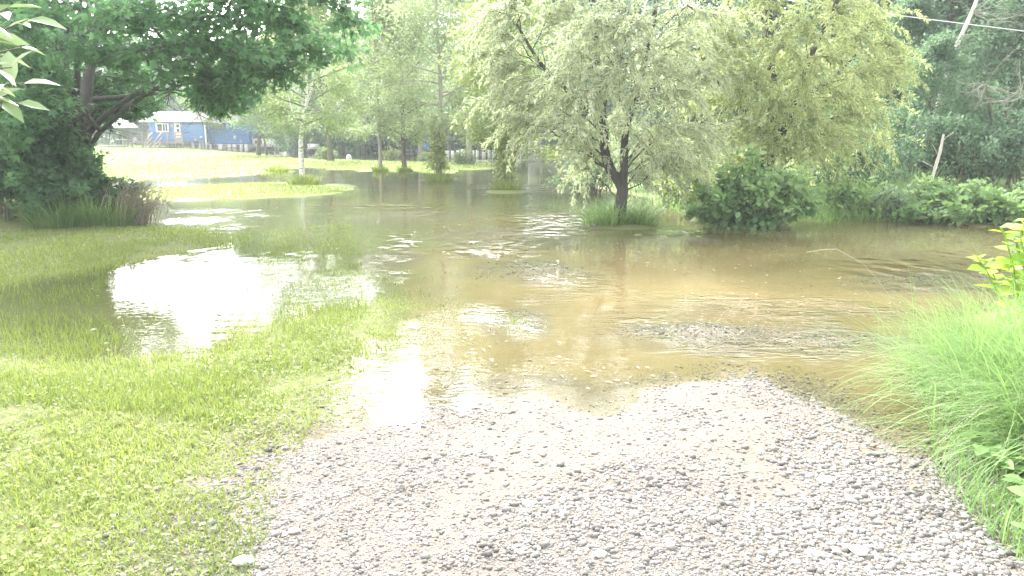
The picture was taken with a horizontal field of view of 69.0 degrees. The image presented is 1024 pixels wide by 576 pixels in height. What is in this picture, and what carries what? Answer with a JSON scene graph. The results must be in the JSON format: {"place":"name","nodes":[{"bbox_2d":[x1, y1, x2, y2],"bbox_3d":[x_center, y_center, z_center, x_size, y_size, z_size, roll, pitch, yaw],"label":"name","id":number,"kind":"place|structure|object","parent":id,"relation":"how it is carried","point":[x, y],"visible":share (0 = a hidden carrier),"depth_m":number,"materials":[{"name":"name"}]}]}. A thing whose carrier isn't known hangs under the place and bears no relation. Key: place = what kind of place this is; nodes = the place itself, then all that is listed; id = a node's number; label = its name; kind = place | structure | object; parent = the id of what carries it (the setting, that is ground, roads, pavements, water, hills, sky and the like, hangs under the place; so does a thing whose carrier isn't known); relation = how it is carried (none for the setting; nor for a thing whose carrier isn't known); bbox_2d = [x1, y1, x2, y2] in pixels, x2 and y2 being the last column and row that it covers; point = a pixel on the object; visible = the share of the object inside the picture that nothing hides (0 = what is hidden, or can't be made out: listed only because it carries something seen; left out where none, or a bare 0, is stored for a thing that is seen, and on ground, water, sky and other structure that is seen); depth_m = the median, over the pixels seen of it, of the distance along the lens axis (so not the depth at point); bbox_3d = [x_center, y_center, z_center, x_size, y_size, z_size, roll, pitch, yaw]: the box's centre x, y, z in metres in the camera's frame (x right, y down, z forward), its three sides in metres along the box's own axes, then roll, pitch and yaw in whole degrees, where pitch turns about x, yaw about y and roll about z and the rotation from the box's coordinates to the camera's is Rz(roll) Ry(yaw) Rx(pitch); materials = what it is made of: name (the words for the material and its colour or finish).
{"place":"outdoors","nodes":[
{"label":"outdoors","id":0,"kind":"place"},
{"bbox_2d":[0,147,547,575],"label":"grass","id":1,"kind":"structure","parent":0,"point":[146,396],"depth_m":4.71,"materials":[{"name":"plant"}]},
{"bbox_2d":[50,0,849,136],"label":"sky","id":2,"kind":"structure","parent":0,"point":[224,11],"materials":[{"name":"white"}]},
{"bbox_2d":[0,137,1023,575],"bbox_3d":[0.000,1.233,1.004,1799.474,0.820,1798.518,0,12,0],"label":"ground","id":3,"kind":"structure","parent":0,"point":[578,329],"depth_m":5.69,"materials":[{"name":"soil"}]},
{"bbox_2d":[0,4,66,122],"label":"ash sapling","id":4,"kind":"object","parent":3,"relation":"on","point":[9,63],"visible":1,"depth_m":2.25,"materials":[{"name":"green plant"}]},
{"bbox_2d":[0,76,90,221],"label":"bank shrub","id":5,"kind":"object","parent":3,"relation":"on","point":[3,193],"visible":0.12,"depth_m":13.35,"materials":[{"name":"green plant"}]},
{"bbox_2d":[0,131,114,225],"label":"bank shrub","id":6,"kind":"object","parent":3,"relation":"on","point":[45,184],"visible":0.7,"depth_m":12.84,"materials":[{"name":"green plant"}]},
{"bbox_2d":[1,188,149,228],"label":"bank grass","id":7,"kind":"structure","parent":3,"relation":"on","point":[58,218],"depth_m":12.77,"materials":[{"name":"plant"}]},
{"bbox_2d":[55,154,149,217],"bbox_3d":[-7.837,-1.779,13.843,1.831,1.467,1.682,-10,15,-39],"label":"bank shrub","id":8,"kind":"object","parent":3,"relation":"on","point":[101,181],"visible":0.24,"depth_m":13.51,"materials":[{"name":"green plant"}]},
{"bbox_2d":[112,119,137,146],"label":"patio umbrella","id":9,"kind":"object","parent":3,"relation":"on","point":[130,125],"visible":0.33,"depth_m":71.56,"materials":[{"name":"white fabric"}]},
{"bbox_2d":[93,35,171,143],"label":"broadleaf tree","id":10,"kind":"object","parent":3,"relation":"on","point":[140,129],"visible":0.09,"depth_m":86.81,"materials":[{"name":"green plant"}]},
{"bbox_2d":[87,177,181,225],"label":"dead canes","id":11,"kind":"object","parent":3,"relation":"on","point":[152,204],"visible":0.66,"depth_m":13.49,"materials":[{"name":"plant"}]},
{"bbox_2d":[102,33,186,144],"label":"broadleaf tree","id":12,"kind":"object","parent":3,"relation":"on","point":[138,123],"visible":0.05,"depth_m":88.17,"materials":[{"name":"green plant"}]},
{"bbox_2d":[136,33,194,144],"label":"broadleaf tree","id":13,"kind":"object","parent":3,"relation":"on","point":[172,102],"visible":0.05,"depth_m":87.64,"materials":[{"name":"green plant"}]},
{"bbox_2d":[0,316,370,575],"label":"clover","id":14,"kind":"object","parent":3,"relation":"on","point":[43,570],"visible":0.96,"depth_m":3.72,"materials":[{"name":"plant"}]},
{"bbox_2d":[0,0,382,188],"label":"maple tree","id":15,"kind":"object","parent":3,"relation":"on","point":[223,87],"visible":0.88,"depth_m":11.78,"materials":[{"name":"green plant"}]},
{"bbox_2d":[126,112,258,150],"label":"blue house","id":16,"kind":"structure","parent":3,"relation":"on","point":[161,131],"depth_m":74.47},
{"bbox_2d":[155,123,168,131],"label":"window","id":17,"kind":"structure","parent":16,"relation":"in","point":[160,127],"depth_m":74.22,"materials":[{"name":"white paint"}]},
{"bbox_2d":[174,123,181,141],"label":"door","id":18,"kind":"structure","parent":16,"relation":"in","point":[177,128],"depth_m":74.28,"materials":[{"name":"white paint"}]},
{"bbox_2d":[175,73,237,148],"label":"multi stem tree","id":19,"kind":"object","parent":3,"relation":"on","point":[208,120],"visible":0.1,"depth_m":74.03,"materials":[{"name":"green plant"}]},
{"bbox_2d":[232,555,253,566],"bbox_3d":[-1.007,1.018,2.793,0.091,0.040,0.061,0,12,0],"label":"loose stone","id":20,"kind":"object","parent":3,"relation":"on","point":[241,560],"visible":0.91,"depth_m":2.77,"materials":[{"name":"stone"}]},
{"bbox_2d":[219,37,310,155],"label":"lawn tree","id":21,"kind":"object","parent":3,"relation":"on","point":[278,138],"visible":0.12,"depth_m":57.59,"materials":[{"name":"green plant"}]},
{"bbox_2d":[238,36,293,154],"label":"lawn tree","id":22,"kind":"object","parent":3,"relation":"on","point":[258,149],"visible":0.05,"depth_m":59.92,"materials":[{"name":"green plant"}]},
{"bbox_2d":[252,138,290,149],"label":"white trailer","id":23,"kind":"object","parent":3,"relation":"on","point":[254,142],"visible":0.48,"depth_m":75.62,"materials":[{"name":"paint"}]},
{"bbox_2d":[261,31,317,149],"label":"broadleaf tree","id":24,"kind":"object","parent":3,"relation":"on","point":[282,124],"visible":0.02,"depth_m":75.43,"materials":[{"name":"green plant"}]},
{"bbox_2d":[258,0,367,160],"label":"lawn tree","id":25,"kind":"object","parent":3,"relation":"on","point":[330,156],"visible":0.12,"depth_m":44.69,"materials":[{"name":"green plant"}]},
{"bbox_2d":[209,0,418,178],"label":"birch tree","id":26,"kind":"object","parent":3,"relation":"on","point":[330,117],"visible":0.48,"depth_m":24.70,"materials":[{"name":"green plant"}]},
{"bbox_2d":[294,70,339,151],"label":"spruce tree","id":27,"kind":"object","parent":3,"relation":"on","point":[308,137],"visible":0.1,"depth_m":71.99,"materials":[{"name":"green plant"}]},
{"bbox_2d":[312,146,338,159],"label":"lawn bush","id":28,"kind":"object","parent":3,"relation":"on","point":[323,152],"visible":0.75,"depth_m":47.84,"materials":[{"name":"green plant"}]},
{"bbox_2d":[295,8,369,152],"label":"broadleaf tree","id":29,"kind":"object","parent":3,"relation":"on","point":[343,144],"visible":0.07,"depth_m":67.40,"materials":[{"name":"green plant"}]},
{"bbox_2d":[321,8,422,153],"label":"broadleaf tree","id":30,"kind":"object","parent":3,"relation":"on","point":[362,143],"visible":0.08,"depth_m":64.17,"materials":[{"name":"green plant"}]},
{"bbox_2d":[306,0,446,167],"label":"lawn tree","id":31,"kind":"object","parent":3,"relation":"on","point":[362,131],"visible":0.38,"depth_m":32.37,"materials":[{"name":"green plant"}]},
{"bbox_2d":[382,147,400,160],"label":"lawn bush","id":32,"kind":"object","parent":3,"relation":"on","point":[391,154],"visible":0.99,"depth_m":47.06,"materials":[{"name":"green plant"}]},
{"bbox_2d":[261,164,523,189],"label":"grass tufts","id":33,"kind":"object","parent":3,"relation":"on","point":[307,179],"visible":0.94,"depth_m":26.30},
{"bbox_2d":[374,53,424,151],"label":"spruce tree","id":34,"kind":"object","parent":3,"relation":"on","point":[393,145],"visible":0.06,"depth_m":67.64,"materials":[{"name":"green plant"}]},
{"bbox_2d":[348,0,453,167],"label":"lawn tree","id":35,"kind":"object","parent":3,"relation":"on","point":[377,18],"visible":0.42,"depth_m":31.82,"materials":[{"name":"green plant"}]},
{"bbox_2d":[345,3,458,148],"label":"broadleaf tree","id":36,"kind":"object","parent":3,"relation":"on","point":[374,138],"visible":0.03,"depth_m":64.97,"materials":[{"name":"green plant"}]},
{"bbox_2d":[288,126,526,152],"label":"undergrowth","id":37,"kind":"object","parent":3,"relation":"on","point":[457,145],"visible":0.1,"depth_m":71.12,"materials":[{"name":"green plant"}]},
{"bbox_2d":[354,0,461,159],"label":"lawn tree","id":38,"kind":"object","parent":3,"relation":"on","point":[421,144],"visible":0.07,"depth_m":47.48,"materials":[{"name":"green plant"}]},
{"bbox_2d":[361,0,499,175],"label":"vine wrapped tree","id":39,"kind":"object","parent":3,"relation":"on","point":[438,136],"visible":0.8,"depth_m":26.55,"materials":[{"name":"green plant"}]},
{"bbox_2d":[413,3,465,154],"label":"pine tree","id":40,"kind":"object","parent":3,"relation":"on","point":[449,145],"visible":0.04,"depth_m":59.48,"materials":[{"name":"green plant"}]},
{"bbox_2d":[449,148,476,163],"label":"lawn bush","id":41,"kind":"object","parent":3,"relation":"on","point":[459,160],"visible":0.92,"depth_m":41.20,"materials":[{"name":"green plant"}]},
{"bbox_2d":[416,0,523,163],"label":"lawn tree","id":42,"kind":"object","parent":3,"relation":"on","point":[468,146],"visible":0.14,"depth_m":40.90,"materials":[{"name":"green plant"}]},
{"bbox_2d":[445,4,497,154],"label":"pine tree","id":43,"kind":"object","parent":3,"relation":"on","point":[457,137],"visible":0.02,"depth_m":56.10,"materials":[{"name":"green plant"}]},
{"bbox_2d":[445,149,499,157],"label":"picket fence","id":44,"kind":"object","parent":3,"relation":"on","point":[483,155],"visible":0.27,"depth_m":53.17,"materials":[{"name":"white paint"}]},
{"bbox_2d":[28,7,938,143],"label":"distant woods","id":45,"kind":"object","parent":3,"relation":"on","point":[104,140],"depth_m":94.78,"materials":[{"name":"green plant"}]},
{"bbox_2d":[430,0,565,185],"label":"vine wrapped tree","id":46,"kind":"object","parent":3,"relation":"on","point":[503,142],"visible":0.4,"depth_m":21.72,"materials":[{"name":"green plant"}]},
{"bbox_2d":[528,113,584,160],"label":"white cabin","id":47,"kind":"object","parent":3,"relation":"on","point":[540,157],"visible":0.14,"depth_m":46.21,"materials":[{"name":"paint"}]},
{"bbox_2d":[497,1,652,151],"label":"broadleaf tree","id":48,"kind":"object","parent":3,"relation":"on","point":[546,56],"visible":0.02,"depth_m":49.51,"materials":[{"name":"green plant"}]},
{"bbox_2d":[521,0,642,158],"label":"broadleaf tree","id":49,"kind":"object","parent":3,"relation":"on","point":[547,141],"visible":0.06,"depth_m":43.58,"materials":[{"name":"green plant"}]},
{"bbox_2d":[541,124,628,193],"bbox_3d":[2.006,-3.545,20.686,2.400,2.159,2.170,0,12,0],"label":"bank bramble","id":50,"kind":"object","parent":3,"relation":"on","point":[555,180],"visible":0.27,"depth_m":20.68,"materials":[{"name":"green plant"}]},
{"bbox_2d":[213,389,974,575],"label":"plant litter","id":51,"kind":"object","parent":3,"relation":"on","point":[624,537],"visible":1,"depth_m":2.87,"materials":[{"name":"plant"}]},
{"bbox_2d":[593,549,607,557],"bbox_3d":[0.326,0.985,2.755,0.057,0.026,0.035,0,12,0],"label":"loose stone","id":52,"kind":"object","parent":3,"relation":"on","point":[599,553],"visible":0.97,"depth_m":2.75,"materials":[{"name":"stone"}]},
{"bbox_2d":[446,0,768,222],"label":"willow tree","id":53,"kind":"object","parent":3,"relation":"on","point":[665,157],"visible":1,"depth_m":12.89,"materials":[{"name":"green plant"}]},
{"bbox_2d":[530,0,695,161],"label":"broadleaf tree","id":54,"kind":"object","parent":3,"relation":"on","point":[629,5],"visible":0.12,"depth_m":40.10,"materials":[{"name":"green plant"}]},
{"bbox_2d":[561,191,678,226],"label":"willow tuft","id":55,"kind":"object","parent":3,"relation":"on","point":[604,216],"visible":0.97,"depth_m":13.39,"materials":[{"name":"plant"}]},
{"bbox_2d":[608,109,663,172],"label":"bank bramble","id":56,"kind":"object","parent":3,"relation":"on","point":[630,135],"visible":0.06,"depth_m":26.21,"materials":[{"name":"green plant"}]},
{"bbox_2d":[616,113,688,187],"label":"bank bramble","id":57,"kind":"object","parent":3,"relation":"on","point":[647,157],"visible":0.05,"depth_m":21.44,"materials":[{"name":"green plant"}]},
{"bbox_2d":[624,0,689,158],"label":"spruce tree","id":58,"kind":"object","parent":3,"relation":"on","point":[651,68],"visible":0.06,"depth_m":42.11,"materials":[{"name":"green plant"}]},
{"bbox_2d":[650,160,718,204],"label":"yellow shrub","id":59,"kind":"object","parent":3,"relation":"on","point":[674,191],"visible":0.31,"depth_m":17.26,"materials":[{"name":"green plant"}]},
{"bbox_2d":[616,0,755,148],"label":"broadleaf tree","id":60,"kind":"object","parent":3,"relation":"on","point":[668,115],"visible":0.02,"depth_m":35.96,"materials":[{"name":"green plant"}]},
{"bbox_2d":[641,0,796,151],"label":"broadleaf tree","id":61,"kind":"object","parent":3,"relation":"on","point":[707,5],"visible":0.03,"depth_m":34.62,"materials":[{"name":"green plant"}]},
{"bbox_2d":[661,132,776,188],"bbox_3d":[5.117,-3.069,18.402,3.038,1.627,2.183,0,12,0],"label":"bank bramble","id":62,"kind":"object","parent":3,"relation":"on","point":[716,157],"visible":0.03,"depth_m":18.06,"materials":[{"name":"green plant"}]},
{"bbox_2d":[681,0,826,141],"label":"broadleaf tree","id":63,"kind":"object","parent":3,"relation":"on","point":[739,3],"visible":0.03,"depth_m":31.49,"materials":[{"name":"green plant"}]},
{"bbox_2d":[680,142,833,236],"bbox_3d":[4.338,-1.730,13.291,2.648,1.728,2.124,0,12,0],"label":"broadleaf bush","id":64,"kind":"object","parent":3,"relation":"on","point":[761,199],"visible":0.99,"depth_m":12.86,"materials":[{"name":"green plant"}]},
{"bbox_2d":[657,0,933,190],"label":"willow tree","id":65,"kind":"object","parent":3,"relation":"on","point":[832,52],"visible":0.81,"depth_m":13.94,"materials":[{"name":"green plant"}]},
{"bbox_2d":[719,0,888,159],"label":"broadleaf tree","id":66,"kind":"object","parent":3,"relation":"on","point":[784,6],"visible":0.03,"depth_m":30.07,"materials":[{"name":"green plant"}]},
{"bbox_2d":[702,0,939,162],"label":"broadleaf tree","id":67,"kind":"object","parent":3,"relation":"on","point":[752,25],"visible":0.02,"depth_m":29.71,"materials":[{"name":"green plant"}]},
{"bbox_2d":[816,475,832,482],"bbox_3d":[1.428,0.876,3.399,0.076,0.032,0.049,0,12,0],"label":"loose stone","id":68,"kind":"object","parent":3,"relation":"on","point":[823,478],"visible":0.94,"depth_m":3.39,"materials":[{"name":"stone"}]},
{"bbox_2d":[627,162,1021,221],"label":"bank reeds","id":69,"kind":"object","parent":3,"relation":"on","point":[826,215],"visible":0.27,"depth_m":14.82,"materials":[{"name":"plant"}]},
{"bbox_2d":[765,109,884,181],"bbox_3d":[7.675,-3.492,18.671,2.972,1.989,2.221,7,13,30],"label":"bank bramble","id":70,"kind":"object","parent":3,"relation":"on","point":[830,137],"visible":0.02,"depth_m":18.42,"materials":[{"name":"green plant"}]},
{"bbox_2d":[813,171,876,217],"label":"bank weed","id":71,"kind":"object","parent":3,"relation":"on","point":[844,193],"visible":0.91,"depth_m":14.47,"materials":[{"name":"green plant"}]},
{"bbox_2d":[785,124,921,190],"bbox_3d":[7.494,-2.779,16.356,3.158,1.705,1.640,0,12,0],"label":"bank bramble","id":72,"kind":"object","parent":3,"relation":"on","point":[857,175],"visible":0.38,"depth_m":16.15,"materials":[{"name":"green plant"}]},
{"bbox_2d":[848,544,868,555],"bbox_3d":[1.298,0.985,2.787,0.075,0.037,0.058,0,12,0],"label":"loose stone","id":73,"kind":"object","parent":3,"relation":"on","point":[857,550],"visible":1,"depth_m":2.77,"materials":[{"name":"stone"}]},
{"bbox_2d":[764,0,1011,159],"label":"broadleaf tree","id":74,"kind":"object","parent":3,"relation":"on","point":[943,11],"visible":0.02,"depth_m":25.22,"materials":[{"name":"green plant"}]},
{"bbox_2d":[817,0,962,172],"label":"broadleaf tree","id":75,"kind":"object","parent":3,"relation":"on","point":[912,26],"visible":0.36,"depth_m":19.95,"materials":[{"name":"green plant"}]},
{"bbox_2d":[862,178,923,219],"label":"bank weed","id":76,"kind":"object","parent":3,"relation":"on","point":[896,198],"visible":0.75,"depth_m":14.28,"materials":[{"name":"green plant"}]},
{"bbox_2d":[790,244,1023,515],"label":"tall grass clump","id":77,"kind":"object","parent":3,"relation":"on","point":[991,357],"visible":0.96,"depth_m":4.14,"materials":[{"name":"plant"}]},
{"bbox_2d":[762,329,1003,421],"bbox_3d":[1.869,0.459,3.716,1.267,0.507,0.018,1,12,5],"label":"seed stalk","id":78,"kind":"object","parent":77,"relation":"attached to","point":[884,337],"visible":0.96,"depth_m":3.69,"materials":[{"name":"plant"}]},
{"bbox_2d":[831,0,1009,144],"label":"broadleaf tree","id":79,"kind":"object","parent":3,"relation":"on","point":[948,12],"visible":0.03,"depth_m":23.73,"materials":[{"name":"green plant"}]},
{"bbox_2d":[861,95,991,185],"bbox_3d":[9.303,-3.245,16.878,3.083,2.210,1.927,-4,12,-18],"label":"bank bramble","id":80,"kind":"object","parent":3,"relation":"on","point":[914,159],"visible":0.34,"depth_m":16.56,"materials":[{"name":"green plant"}]},
{"bbox_2d":[903,171,956,215],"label":"bank weed","id":81,"kind":"object","parent":3,"relation":"on","point":[924,185],"visible":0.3,"depth_m":14.43,"materials":[{"name":"green plant"}]},
{"bbox_2d":[923,133,951,179],"bbox_3d":[8.890,-2.511,15.665,0.520,1.520,0.179,3,12,16],"label":"dead stick","id":82,"kind":"object","parent":3,"relation":"on","point":[938,156],"visible":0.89,"depth_m":15.60,"materials":[{"name":"brown wood"}]},
{"bbox_2d":[864,27,1021,178],"bbox_3d":[9.815,-4.115,17.244,3.176,3.612,3.042,-4,12,-19],"label":"broadleaf tree","id":83,"kind":"object","parent":3,"relation":"on","point":[938,52],"visible":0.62,"depth_m":16.87,"materials":[{"name":"green plant"}]},
{"bbox_2d":[887,0,1023,115],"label":"broadleaf tree","id":84,"kind":"object","parent":3,"relation":"on","point":[944,29],"visible":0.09,"depth_m":21.37,"materials":[{"name":"green plant"}]},
{"bbox_2d":[892,177,1023,226],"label":"knotweed bush","id":85,"kind":"object","parent":3,"relation":"on","point":[967,202],"visible":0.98,"depth_m":13.47,"materials":[{"name":"green plant"}]},
{"bbox_2d":[894,0,1023,169],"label":"broadleaf tree","id":86,"kind":"object","parent":3,"relation":"on","point":[957,12],"visible":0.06,"depth_m":21.75,"materials":[{"name":"green plant"}]},
{"bbox_2d":[901,110,1023,190],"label":"bank bramble","id":87,"kind":"object","parent":3,"relation":"on","point":[993,168],"visible":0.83,"depth_m":15.97,"materials":[{"name":"green plant"}]},
{"bbox_2d":[912,371,1023,561],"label":"verge grass","id":88,"kind":"structure","parent":3,"relation":"on","point":[1007,518],"depth_m":3.24,"materials":[{"name":"plant"}]},
{"bbox_2d":[916,0,1023,169],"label":"broadleaf tree","id":89,"kind":"object","parent":3,"relation":"on","point":[1014,90],"visible":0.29,"depth_m":18.57,"materials":[{"name":"green plant"}]},
{"bbox_2d":[919,0,1023,176],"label":"broadleaf tree","id":90,"kind":"object","parent":3,"relation":"on","point":[990,45],"visible":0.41,"depth_m":18.47,"materials":[{"name":"green plant"}]},
{"bbox_2d":[932,0,1023,118],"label":"dead snag","id":91,"kind":"object","parent":3,"relation":"on","point":[970,15],"visible":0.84,"depth_m":17.94,"materials":[{"name":"grey wood"}]},
{"bbox_2d":[946,46,1020,180],"bbox_3d":[10.364,-3.642,16.156,1.433,2.998,1.402,0,12,0],"label":"bare dead tree","id":92,"kind":"object","parent":3,"relation":"on","point":[986,85],"visible":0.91,"depth_m":16.31,"materials":[{"name":"wood"}]},
{"bbox_2d":[944,76,1023,189],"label":"bank bramble","id":93,"kind":"object","parent":3,"relation":"on","point":[1019,163],"visible":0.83,"depth_m":15.67,"materials":[{"name":"green plant"}]},
{"bbox_2d":[963,422,1015,469],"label":"verge weed","id":94,"kind":"object","parent":3,"relation":"on","point":[991,443],"visible":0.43,"depth_m":3.55,"materials":[{"name":"green plant"}]},
{"bbox_2d":[967,254,1023,326],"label":"verge weed","id":95,"kind":"object","parent":3,"relation":"on","point":[989,271],"visible":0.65,"depth_m":5.30,"materials":[{"name":"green plant"}]},
{"bbox_2d":[970,58,1023,184],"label":"bare dead tree","id":96,"kind":"object","parent":3,"relation":"on","point":[1003,102],"visible":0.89,"depth_m":16.05,"materials":[{"name":"wood"}]},
{"bbox_2d":[973,445,1023,481],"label":"verge weed","id":97,"kind":"object","parent":3,"relation":"on","point":[981,450],"visible":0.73,"depth_m":3.26,"materials":[{"name":"green plant"}]},
{"bbox_2d":[990,221,1023,325],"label":"verge weed","id":98,"kind":"object","parent":3,"relation":"on","point":[1014,257],"visible":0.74,"depth_m":5.67,"materials":[{"name":"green plant"}]},
{"bbox_2d":[1000,474,1023,504],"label":"verge weed","id":99,"kind":"object","parent":3,"relation":"on","point":[1017,490],"visible":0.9,"depth_m":2.99,"materials":[{"name":"green plant"}]},
{"bbox_2d":[1005,218,1023,298],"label":"verge weed","id":100,"kind":"object","parent":3,"relation":"on","point":[1015,235],"visible":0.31,"depth_m":6.03,"materials":[{"name":"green plant"}]},
{"bbox_2d":[112,151,1022,358],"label":"water","id":101,"kind":"structure","parent":0,"point":[840,237],"depth_m":13.61,"materials":[{"name":"liquid"}]},
{"bbox_2d":[90,176,994,392],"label":"floating litter","id":102,"kind":"object","parent":101,"relation":"on","point":[467,372],"visible":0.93,"depth_m":6.62,"materials":[{"name":"plant"}]},
{"bbox_2d":[787,0,1023,31],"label":"overhead wire","id":103,"kind":"object","parent":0,"point":[944,21],"visible":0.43,"depth_m":17.40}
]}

